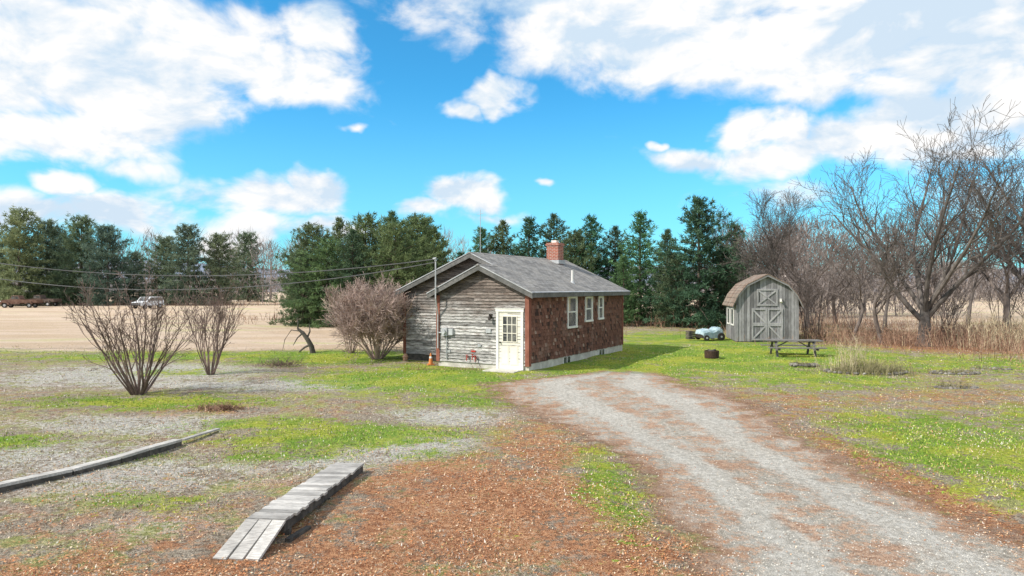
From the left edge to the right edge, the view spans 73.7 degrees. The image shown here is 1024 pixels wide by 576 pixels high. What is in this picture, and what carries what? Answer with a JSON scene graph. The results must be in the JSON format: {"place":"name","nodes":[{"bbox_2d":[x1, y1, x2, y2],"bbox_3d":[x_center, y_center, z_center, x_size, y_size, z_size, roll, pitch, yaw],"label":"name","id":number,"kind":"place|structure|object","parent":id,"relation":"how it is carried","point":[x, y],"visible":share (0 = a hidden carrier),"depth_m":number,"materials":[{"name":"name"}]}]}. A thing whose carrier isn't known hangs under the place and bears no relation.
{"place":"outdoors","nodes":[
{"label":"outdoors","id":0,"kind":"place"},
{"bbox_2d":[0,292,1023,575],"bbox_3d":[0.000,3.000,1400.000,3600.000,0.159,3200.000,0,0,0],"label":"ground","id":1,"kind":"structure","parent":0,"point":[54,328],"depth_m":12.94,"materials":[{"name":"brown plant"}]},
{"bbox_2d":[0,295,42,307],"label":"pickup truck","id":2,"kind":"object","parent":1,"relation":"on","point":[18,300],"visible":1,"depth_m":103.33,"materials":[{"name":"paint"}]},
{"bbox_2d":[0,206,59,305],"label":"pine tree","id":3,"kind":"object","parent":1,"relation":"on","point":[16,239],"visible":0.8,"depth_m":114.19,"materials":[{"name":"green plant"}]},
{"bbox_2d":[5,216,79,304],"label":"pine tree","id":4,"kind":"object","parent":1,"relation":"on","point":[51,233],"visible":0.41,"depth_m":121.06,"materials":[{"name":"green plant"}]},
{"bbox_2d":[32,295,61,305],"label":"pickup truck","id":5,"kind":"object","parent":1,"relation":"on","point":[46,301],"visible":0.52,"depth_m":111.44,"materials":[{"name":"paint"}]},
{"bbox_2d":[40,231,79,298],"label":"pine tree","id":6,"kind":"object","parent":1,"relation":"on","point":[63,249],"visible":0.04,"depth_m":134.32,"materials":[{"name":"green plant"}]},
{"bbox_2d":[40,213,111,305],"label":"pine tree","id":7,"kind":"object","parent":1,"relation":"on","point":[75,248],"visible":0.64,"depth_m":118.48,"materials":[{"name":"green plant"}]},
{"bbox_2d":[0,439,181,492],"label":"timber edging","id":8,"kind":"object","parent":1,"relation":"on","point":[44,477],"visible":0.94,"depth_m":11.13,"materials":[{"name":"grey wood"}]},
{"bbox_2d":[75,223,141,305],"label":"pine tree","id":9,"kind":"object","parent":1,"relation":"on","point":[105,235],"visible":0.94,"depth_m":115.27,"materials":[{"name":"green plant"}]},
{"bbox_2d":[115,250,151,302],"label":"pine tree","id":10,"kind":"object","parent":1,"relation":"on","point":[135,257],"visible":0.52,"depth_m":127.47,"materials":[{"name":"green plant"}]},
{"bbox_2d":[60,266,220,394],"bbox_3d":[-10.378,1.192,19.385,3.689,3.731,4.012,0,0,32],"label":"bare shrub","id":11,"kind":"object","parent":1,"relation":"on","point":[131,388],"visible":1,"depth_m":18.95,"materials":[{"name":"brown plant"}]},
{"bbox_2d":[131,297,163,308],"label":"parked suv","id":12,"kind":"object","parent":1,"relation":"on","point":[135,305],"visible":0.61,"depth_m":99.29,"materials":[{"name":"white paint"}]},
{"bbox_2d":[137,235,184,303],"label":"pine tree","id":13,"kind":"object","parent":1,"relation":"on","point":[163,243],"visible":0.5,"depth_m":123.52,"materials":[{"name":"green plant"}]},
{"bbox_2d":[158,223,217,305],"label":"pine tree","id":14,"kind":"object","parent":1,"relation":"on","point":[188,248],"visible":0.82,"depth_m":117.03,"materials":[{"name":"green plant"}]},
{"bbox_2d":[171,273,263,374],"bbox_3d":[-10.647,1.240,23.681,3.182,3.607,2.765,0,0,27],"label":"bare shrub","id":15,"kind":"object","parent":1,"relation":"on","point":[219,316],"visible":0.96,"depth_m":23.74,"materials":[{"name":"brown plant"}]},
{"bbox_2d":[183,400,257,412],"bbox_3d":[-7.278,2.873,16.910,1.756,0.303,1.133,0,0,24],"label":"brush pile","id":16,"kind":"object","parent":1,"relation":"on","point":[222,406],"visible":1,"depth_m":16.82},
{"bbox_2d":[194,230,248,304],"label":"pine tree","id":17,"kind":"object","parent":1,"relation":"on","point":[214,262],"visible":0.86,"depth_m":120.42,"materials":[{"name":"green plant"}]},
{"bbox_2d":[223,231,272,301],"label":"pine tree","id":18,"kind":"object","parent":1,"relation":"on","point":[243,236],"visible":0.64,"depth_m":149.08,"materials":[{"name":"green plant"}]},
{"bbox_2d":[4,225,494,302],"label":"distant woods","id":19,"kind":"object","parent":1,"relation":"on","point":[265,262],"visible":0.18,"depth_m":147.99,"materials":[{"name":"plant"}]},
{"bbox_2d":[243,350,315,367],"bbox_3d":[-8.950,2.713,26.317,2.703,0.676,1.764,0,0,0],"label":"brush pile","id":20,"kind":"object","parent":1,"relation":"on","point":[281,364],"visible":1,"depth_m":26.26,"materials":[{"name":"brown plant"}]},
{"bbox_2d":[213,463,363,560],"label":"wooden ramp","id":21,"kind":"structure","parent":1,"relation":"on","point":[255,534],"depth_m":8.37,"materials":[{"name":"grey wood"}]},
{"bbox_2d":[283,320,315,352],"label":"dead tree","id":22,"kind":"object","parent":1,"relation":"on","point":[310,345],"visible":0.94,"depth_m":31.54,"materials":[{"name":"grey wood"}]},
{"bbox_2d":[264,222,337,324],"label":"pine tree","id":23,"kind":"object","parent":1,"relation":"on","point":[303,245],"visible":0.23,"depth_m":56.18,"materials":[{"name":"green plant"}]},
{"bbox_2d":[272,248,331,325],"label":"pine tree","id":24,"kind":"object","parent":1,"relation":"on","point":[298,297],"visible":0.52,"depth_m":53.55,"materials":[{"name":"green plant"}]},
{"bbox_2d":[279,236,362,328],"bbox_3d":[-14.625,-0.530,52.426,5.911,7.464,5.918,0,0,-44],"label":"pine tree","id":25,"kind":"object","parent":1,"relation":"on","point":[324,249],"visible":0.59,"depth_m":52.35,"materials":[{"name":"green plant"}]},
{"bbox_2d":[323,217,366,315],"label":"pine tree","id":26,"kind":"object","parent":1,"relation":"on","point":[339,225],"visible":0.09,"depth_m":61.82,"materials":[{"name":"green plant"}]},
{"bbox_2d":[321,283,375,352],"bbox_3d":[-7.266,1.399,31.644,3.080,3.296,3.014,0,0,-17],"label":"tan shrub","id":27,"kind":"object","parent":1,"relation":"on","point":[329,297],"visible":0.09,"depth_m":31.17,"materials":[{"name":"brown plant"}]},
{"bbox_2d":[318,228,385,325],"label":"pine tree","id":28,"kind":"object","parent":1,"relation":"on","point":[356,257],"visible":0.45,"depth_m":51.69,"materials":[{"name":"green plant"}]},
{"bbox_2d":[316,269,417,362],"bbox_3d":[-5.445,1.101,28.715,5.219,4.025,4.492,0,0,-27],"label":"tan shrub","id":29,"kind":"object","parent":1,"relation":"on","point":[373,315],"visible":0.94,"depth_m":27.86,"materials":[{"name":"brown plant"}]},
{"bbox_2d":[334,211,403,294],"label":"pine tree","id":30,"kind":"object","parent":1,"relation":"on","point":[361,224],"visible":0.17,"depth_m":55.51,"materials":[{"name":"green plant"}]},
{"bbox_2d":[366,210,415,286],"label":"pine tree","id":31,"kind":"object","parent":1,"relation":"on","point":[392,216],"visible":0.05,"depth_m":59.80,"materials":[{"name":"green plant"}]},
{"bbox_2d":[360,219,443,293],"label":"pine tree","id":32,"kind":"object","parent":1,"relation":"on","point":[394,257],"visible":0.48,"depth_m":51.62,"materials":[{"name":"green plant"}]},
{"bbox_2d":[376,212,447,295],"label":"pine tree","id":33,"kind":"object","parent":1,"relation":"on","point":[419,223],"visible":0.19,"depth_m":56.18,"materials":[{"name":"green plant"}]},
{"bbox_2d":[400,216,451,267],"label":"pine tree","id":34,"kind":"object","parent":1,"relation":"on","point":[448,251],"visible":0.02,"depth_m":65.54,"materials":[{"name":"green plant"}]},
{"bbox_2d":[415,228,457,274],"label":"pine tree","id":35,"kind":"object","parent":1,"relation":"on","point":[439,236],"visible":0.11,"depth_m":59.74,"materials":[{"name":"green plant"}]},
{"bbox_2d":[467,226,502,253],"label":"pine tree","id":36,"kind":"object","parent":1,"relation":"on","point":[484,242],"visible":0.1,"depth_m":61.82,"materials":[{"name":"green plant"}]},
{"bbox_2d":[476,218,525,255],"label":"pine tree","id":37,"kind":"object","parent":1,"relation":"on","point":[501,246],"visible":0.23,"depth_m":62.73,"materials":[{"name":"green plant"}]},
{"bbox_2d":[407,260,597,361],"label":"house wall","id":38,"kind":"structure","parent":1,"relation":"on","point":[424,357],"depth_m":28.10,"materials":[{"name":"brown wood"}]},
{"bbox_2d":[405,258,525,365],"bbox_3d":[-2.104,0.792,29.771,5.115,3.983,11.579,0,0,-8],"label":"clapboard siding","id":39,"kind":"object","parent":38,"relation":"attached to","point":[475,296],"visible":0.75,"depth_m":25.69,"materials":[{"name":"grey wood"}]},
{"bbox_2d":[433,257,453,358],"bbox_3d":[-2.503,0.767,26.603,0.789,3.867,1.766,0,0,7],"label":"electric meter and mast","id":40,"kind":"object","parent":39,"relation":"attached to","point":[446,332],"visible":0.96,"depth_m":25.90,"materials":[{"name":"grey metal"}]},
{"bbox_2d":[495,308,524,370],"bbox_3d":[-0.088,1.863,24.627,1.200,2.275,0.100,0,0,29],"label":"entry door","id":41,"kind":"structure","parent":38,"relation":"attached to","point":[509,323],"depth_m":24.63,"materials":[{"name":"white paint"}]},
{"bbox_2d":[395,253,629,293],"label":"roof","id":42,"kind":"structure","parent":38,"relation":"on","point":[538,276],"depth_m":28.13,"materials":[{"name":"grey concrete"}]},
{"bbox_2d":[394,253,611,293],"bbox_3d":[0.107,-0.593,30.073,7.106,1.631,10.222,0,0,29],"label":"drip edge","id":43,"kind":"object","parent":42,"relation":"attached to","point":[492,272],"visible":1,"depth_m":26.27,"materials":[{"name":"grey metal"}]},
{"bbox_2d":[395,253,629,298],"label":"fascia and soffit","id":44,"kind":"structure","parent":42,"relation":"attached to","point":[468,273],"depth_m":26.21,"materials":[{"name":"grey wood"}]},
{"bbox_2d":[467,252,566,266],"bbox_3d":[0.738,-1.117,29.722,1.430,0.601,10.240,0,0,29],"label":"ridge cap","id":45,"kind":"object","parent":42,"relation":"on","point":[503,255],"visible":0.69,"depth_m":28.28,"materials":[{"name":"grey concrete"}]},
{"bbox_2d":[546,240,564,263],"bbox_3d":[2.059,-1.585,32.649,0.720,1.370,0.720,0,0,29],"label":"brick chimney","id":46,"kind":"object","parent":42,"relation":"on","point":[554,251],"visible":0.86,"depth_m":32.41,"materials":[{"name":"brick"}]},
{"bbox_2d":[531,295,621,363],"bbox_3d":[2.977,1.452,28.523,0.048,2.524,9.492,0,0,29],"label":"cedar shake siding","id":47,"kind":"object","parent":38,"relation":"attached to","point":[553,336],"visible":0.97,"depth_m":27.14,"materials":[{"name":"brown wood"}]},
{"bbox_2d":[567,296,577,328],"bbox_3d":[2.431,0.975,27.504,0.080,1.270,0.980,0,0,29],"label":"window","id":48,"kind":"structure","parent":47,"relation":"attached to","point":[572,312],"depth_m":27.57,"materials":[{"name":"white paint"}]},
{"bbox_2d":[584,296,593,321],"bbox_3d":[3.265,0.895,28.997,0.080,1.070,0.840,0,0,29],"label":"window","id":49,"kind":"structure","parent":47,"relation":"attached to","point":[588,300],"depth_m":29.01,"materials":[{"name":"white paint"}]},
{"bbox_2d":[598,296,603,319],"bbox_3d":[3.929,0.875,30.184,0.080,1.030,0.640,0,0,29],"label":"window","id":50,"kind":"structure","parent":47,"relation":"attached to","point":[600,307],"depth_m":30.20,"materials":[{"name":"white paint"}]},
{"bbox_2d":[483,368,522,372],"bbox_3d":[-0.324,3.015,24.358,1.270,0.170,0.700,0,0,29],"label":"door step","id":51,"kind":"object","parent":1,"relation":"on","point":[501,370],"depth_m":24.25,"materials":[{"name":"concrete"}]},
{"bbox_2d":[16,298,991,327],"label":"dry brush","id":52,"kind":"object","parent":1,"relation":"on","point":[270,303],"visible":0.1,"depth_m":64.66,"materials":[{"name":"beige plant"}]},
{"bbox_2d":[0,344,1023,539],"bbox_3d":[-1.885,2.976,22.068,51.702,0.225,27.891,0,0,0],"label":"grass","id":53,"kind":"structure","parent":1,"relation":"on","point":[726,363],"depth_m":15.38,"materials":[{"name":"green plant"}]},
{"bbox_2d":[0,347,1023,575],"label":"fallen leaves","id":54,"kind":"object","parent":1,"relation":"on","point":[199,571],"visible":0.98,"depth_m":8.95,"materials":[{"name":"brown plant"}]},
{"bbox_2d":[408,345,621,370],"bbox_3d":[0.126,2.950,30.070,6.462,0.500,9.590,0,0,29],"label":"foundation","id":55,"kind":"object","parent":1,"relation":"on","point":[555,362],"visible":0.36,"depth_m":25.98,"materials":[{"name":"concrete"}]},
{"bbox_2d":[403,293,622,366],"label":"corner boards","id":56,"kind":"object","parent":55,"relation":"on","point":[527,331],"visible":0.79,"depth_m":24.31,"materials":[{"name":"grey wood"}]},
{"bbox_2d":[508,216,545,257],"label":"pine tree","id":57,"kind":"object","parent":1,"relation":"on","point":[529,227],"visible":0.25,"depth_m":61.63,"materials":[{"name":"green plant"}]},
{"bbox_2d":[530,213,586,267],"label":"pine tree","id":58,"kind":"object","parent":1,"relation":"on","point":[548,234],"visible":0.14,"depth_m":61.85,"materials":[{"name":"green plant"}]},
{"bbox_2d":[558,228,605,272],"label":"pine tree","id":59,"kind":"object","parent":1,"relation":"on","point":[575,236],"visible":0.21,"depth_m":57.30,"materials":[{"name":"green plant"}]},
{"bbox_2d":[566,213,618,281],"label":"pine tree","id":60,"kind":"object","parent":1,"relation":"on","point":[593,232],"visible":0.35,"depth_m":57.72,"materials":[{"name":"green plant"}]},
{"bbox_2d":[597,225,642,310],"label":"pine tree","id":61,"kind":"object","parent":1,"relation":"on","point":[614,253],"visible":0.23,"depth_m":59.63,"materials":[{"name":"green plant"}]},
{"bbox_2d":[609,255,643,325],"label":"pine tree","id":62,"kind":"object","parent":1,"relation":"on","point":[624,276],"visible":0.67,"depth_m":53.71,"materials":[{"name":"green plant"}]},
{"bbox_2d":[609,209,670,324],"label":"pine tree","id":63,"kind":"object","parent":1,"relation":"on","point":[639,247],"visible":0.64,"depth_m":55.59,"materials":[{"name":"green plant"}]},
{"bbox_2d":[641,229,692,311],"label":"pine tree","id":64,"kind":"object","parent":1,"relation":"on","point":[667,236],"visible":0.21,"depth_m":61.81,"materials":[{"name":"green plant"}]},
{"bbox_2d":[646,253,704,326],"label":"pine tree","id":65,"kind":"object","parent":1,"relation":"on","point":[675,260],"visible":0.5,"depth_m":51.74,"materials":[{"name":"green plant"}]},
{"bbox_2d":[637,195,752,329],"bbox_3d":[13.969,-1.941,50.697,8.259,10.395,9.164,0,0,-40],"label":"pine tree","id":66,"kind":"object","parent":1,"relation":"on","point":[698,213],"visible":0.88,"depth_m":50.10,"materials":[{"name":"green plant"}]},
{"bbox_2d":[695,326,724,340],"bbox_3d":[11.390,2.609,39.398,1.447,0.773,1.180,0,0,-11],"label":"tarp covered mower","id":67,"kind":"object","parent":1,"relation":"on","point":[714,332],"visible":1,"depth_m":38.94,"materials":[{"name":"blue plastic"}]},
{"bbox_2d":[704,349,718,357],"bbox_3d":[8.600,2.816,29.400,0.620,0.368,0.620,0,0,0],"label":"fire pit","id":68,"kind":"object","parent":1,"relation":"on","point":[709,353],"visible":1,"depth_m":29.16,"materials":[{"name":"metal"}]},
{"bbox_2d":[696,245,742,327],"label":"pine tree","id":69,"kind":"object","parent":1,"relation":"on","point":[723,291],"visible":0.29,"depth_m":50.65,"materials":[{"name":"green plant"}]},
{"bbox_2d":[688,204,755,283],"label":"tree","id":70,"kind":"object","parent":1,"relation":"on","point":[715,234],"visible":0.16,"depth_m":61.55,"materials":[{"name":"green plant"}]},
{"bbox_2d":[706,222,758,310],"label":"pine tree","id":71,"kind":"object","parent":1,"relation":"on","point":[736,233],"visible":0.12,"depth_m":59.75,"materials":[{"name":"green plant"}]},
{"bbox_2d":[678,217,802,285],"bbox_3d":[17.349,-1.149,49.131,9.387,8.572,6.898,0,0,-13],"label":"bare tree","id":72,"kind":"object","parent":1,"relation":"on","point":[777,263],"visible":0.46,"depth_m":50.09,"materials":[{"name":"brown plant"}]},
{"bbox_2d":[722,274,803,341],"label":"gambrel shed","id":73,"kind":"structure","parent":1,"relation":"on","point":[760,307],"depth_m":37.55,"materials":[{"name":"grey wood"}]},
{"bbox_2d":[752,289,782,339],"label":"shed doors","id":74,"kind":"structure","parent":73,"relation":"in","point":[766,324],"depth_m":37.49,"materials":[{"name":"grey wood"}]},
{"bbox_2d":[732,189,804,280],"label":"bare tree","id":75,"kind":"object","parent":1,"relation":"on","point":[758,248],"visible":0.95,"depth_m":44.97,"materials":[{"name":"brown plant"}]},
{"bbox_2d":[743,191,824,275],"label":"bare tree","id":76,"kind":"object","parent":1,"relation":"on","point":[782,208],"visible":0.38,"depth_m":53.65,"materials":[{"name":"brown plant"}]},
{"bbox_2d":[760,339,826,356],"bbox_3d":[12.500,2.683,30.400,2.400,0.750,1.720,0,0,7],"label":"picnic table","id":77,"kind":"object","parent":1,"relation":"on","point":[775,346],"visible":0.92,"depth_m":30.09,"materials":[{"name":"grey wood"}]},
{"bbox_2d":[745,184,863,327],"bbox_3d":[21.583,-2.274,50.717,8.392,10.800,6.368,0,0,30],"label":"bare tree","id":78,"kind":"object","parent":1,"relation":"on","point":[790,248],"visible":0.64,"depth_m":50.26,"materials":[{"name":"brown plant"}]},
{"bbox_2d":[789,352,824,366],"bbox_3d":[11.378,2.766,26.340,1.370,0.527,0.932,0,0,21],"label":"garden bed","id":79,"kind":"object","parent":1,"relation":"on","point":[796,364],"visible":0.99,"depth_m":26.20,"materials":[{"name":"stone"}]},
{"bbox_2d":[792,266,828,338],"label":"hedgerow shrub","id":80,"kind":"object","parent":1,"relation":"on","point":[805,297],"visible":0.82,"depth_m":40.34,"materials":[{"name":"brown plant"}]},
{"bbox_2d":[793,253,840,334],"bbox_3d":[18.298,0.448,41.581,3.003,5.185,2.476,0,0,36],"label":"hedgerow shrub","id":81,"kind":"object","parent":1,"relation":"on","point":[828,299],"visible":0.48,"depth_m":41.41,"materials":[{"name":"brown plant"}]},
{"bbox_2d":[624,306,1023,363],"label":"dry brush","id":82,"kind":"object","parent":1,"relation":"on","point":[938,336],"visible":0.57,"depth_m":36.40,"materials":[{"name":"brown plant"}]},
{"bbox_2d":[765,217,894,339],"bbox_3d":[18.979,-0.494,38.589,7.905,7.219,5.808,0,0,-19],"label":"bare tree","id":83,"kind":"object","parent":1,"relation":"on","point":[862,306],"visible":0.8,"depth_m":39.30,"materials":[{"name":"brown plant"}]},
{"bbox_2d":[787,205,889,323],"bbox_3d":[27.291,-2.022,57.182,8.350,10.377,11.364,0,0,17],"label":"bare tree","id":84,"kind":"object","parent":1,"relation":"on","point":[833,300],"visible":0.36,"depth_m":56.75,"materials":[{"name":"brown plant"}]},
{"bbox_2d":[827,259,871,331],"bbox_3d":[20.762,0.539,41.617,3.111,5.002,2.738,0,0,-13],"label":"hedgerow shrub","id":85,"kind":"object","parent":1,"relation":"on","point":[851,296],"visible":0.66,"depth_m":41.20,"materials":[{"name":"brown plant"}]},
{"bbox_2d":[815,332,896,371],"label":"tall dead plants","id":86,"kind":"object","parent":1,"relation":"on","point":[850,356],"visible":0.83,"depth_m":24.52,"materials":[{"name":"plant"}]},
{"bbox_2d":[690,202,1023,317],"bbox_3d":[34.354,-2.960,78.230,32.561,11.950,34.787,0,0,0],"label":"distant woods","id":87,"kind":"object","parent":1,"relation":"on","point":[901,307],"visible":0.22,"depth_m":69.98,"materials":[{"name":"brown plant"}]},
{"bbox_2d":[803,354,936,376],"bbox_3d":[12.431,2.645,24.140,4.599,0.791,2.684,0,0,0],"label":"garden bed","id":88,"kind":"object","parent":1,"relation":"on","point":[873,368],"visible":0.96,"depth_m":23.91,"materials":[{"name":"plant"}]},
{"bbox_2d":[829,205,959,342],"bbox_3d":[20.150,-0.712,36.840,6.171,7.670,8.399,0,0,40],"label":"bare tree","id":89,"kind":"object","parent":1,"relation":"on","point":[875,312],"visible":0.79,"depth_m":35.95,"materials":[{"name":"brown plant"}]},
{"bbox_2d":[868,199,939,332],"bbox_3d":[25.925,-1.476,45.251,4.300,9.169,5.640,0,0,31],"label":"bare tree","id":90,"kind":"object","parent":1,"relation":"on","point":[887,304],"visible":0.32,"depth_m":44.97,"materials":[{"name":"brown plant"}]},
{"bbox_2d":[790,94,1023,346],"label":"bare tree","id":91,"kind":"object","parent":1,"relation":"on","point":[927,309],"visible":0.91,"depth_m":35.49,"materials":[{"name":"brown plant"}]},
{"bbox_2d":[800,306,1023,350],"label":"dry reeds","id":92,"kind":"object","parent":1,"relation":"on","point":[997,332],"visible":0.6,"depth_m":34.33,"materials":[{"name":"plant"}]},
{"bbox_2d":[920,269,975,340],"bbox_3d":[23.775,0.865,37.299,2.730,4.351,2.288,0,0,29],"label":"hedgerow shrub","id":93,"kind":"object","parent":1,"relation":"on","point":[952,304],"visible":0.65,"depth_m":37.13,"materials":[{"name":"brown plant"}]},
{"bbox_2d":[917,246,982,333],"bbox_3d":[25.007,0.328,39.541,3.953,5.422,3.240,0,0,0],"label":"hedgerow shrub","id":94,"kind":"object","parent":1,"relation":"on","point":[947,287],"visible":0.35,"depth_m":39.29,"materials":[{"name":"brown plant"}]},
{"bbox_2d":[929,372,978,388],"bbox_3d":[13.100,2.746,20.320,1.527,0.559,0.698,0,0,0],"label":"garden bed","id":95,"kind":"object","parent":1,"relation":"on","point":[948,386],"visible":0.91,"depth_m":20.23,"materials":[{"name":"stone"}]},
{"bbox_2d":[924,365,985,374],"bbox_3d":[15.375,2.824,23.883,2.683,0.406,1.367,0,0,0],"label":"garden bed","id":96,"kind":"object","parent":1,"relation":"on","point":[958,372],"visible":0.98,"depth_m":23.75,"materials":[{"name":"stone"}]},
{"bbox_2d":[914,99,1023,285],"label":"bare tree","id":97,"kind":"object","parent":1,"relation":"on","point":[1014,271],"visible":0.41,"depth_m":38.75,"materials":[{"name":"brown plant"}]},
{"bbox_2d":[923,156,1023,337],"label":"bare tree","id":98,"kind":"object","parent":1,"relation":"on","point":[1006,298],"visible":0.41,"depth_m":36.53,"materials":[{"name":"brown plant"}]},
{"bbox_2d":[959,186,1023,324],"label":"bare tree","id":99,"kind":"object","parent":1,"relation":"on","point":[972,292],"visible":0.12,"depth_m":53.33,"materials":[{"name":"grey plant"}]},
{"bbox_2d":[970,257,1022,327],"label":"hedgerow shrub","id":100,"kind":"object","parent":1,"relation":"on","point":[988,294],"visible":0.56,"depth_m":41.92,"materials":[{"name":"brown plant"}]},
{"bbox_2d":[1001,263,1023,317],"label":"hedgerow shrub","id":101,"kind":"object","parent":1,"relation":"on","point":[1011,284],"visible":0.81,"depth_m":36.87,"materials":[{"name":"brown plant"}]},
{"bbox_3d":[-30.000,-1.150,31.500,0.304,8.700,1.800,0,0,0],"label":"utility pole","id":102,"kind":"object","parent":1,"relation":"on","visible":0},
{"bbox_2d":[0,259,434,289],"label":"service wires","id":103,"kind":"object","parent":102,"relation":"attached to","point":[225,275],"visible":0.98,"depth_m":27.64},
{"bbox_2d":[0,0,1023,273],"label":"sky","id":104,"kind":"structure","parent":0,"point":[272,118],"materials":[{"name":"blue"}]},
{"bbox_2d":[7,277,1023,291],"bbox_3d":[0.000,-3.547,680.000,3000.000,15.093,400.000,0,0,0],"label":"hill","id":105,"kind":"structure","parent":0,"point":[327,278],"depth_m":516.65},
{"bbox_2d":[14,261,1023,281],"bbox_3d":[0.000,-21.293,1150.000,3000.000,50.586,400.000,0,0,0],"label":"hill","id":106,"kind":"structure","parent":0,"point":[201,268],"depth_m":1037.35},
{"bbox_2d":[476,371,1023,575],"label":"driveway","id":107,"kind":"structure","parent":0,"point":[609,389],"depth_m":10.11,"materials":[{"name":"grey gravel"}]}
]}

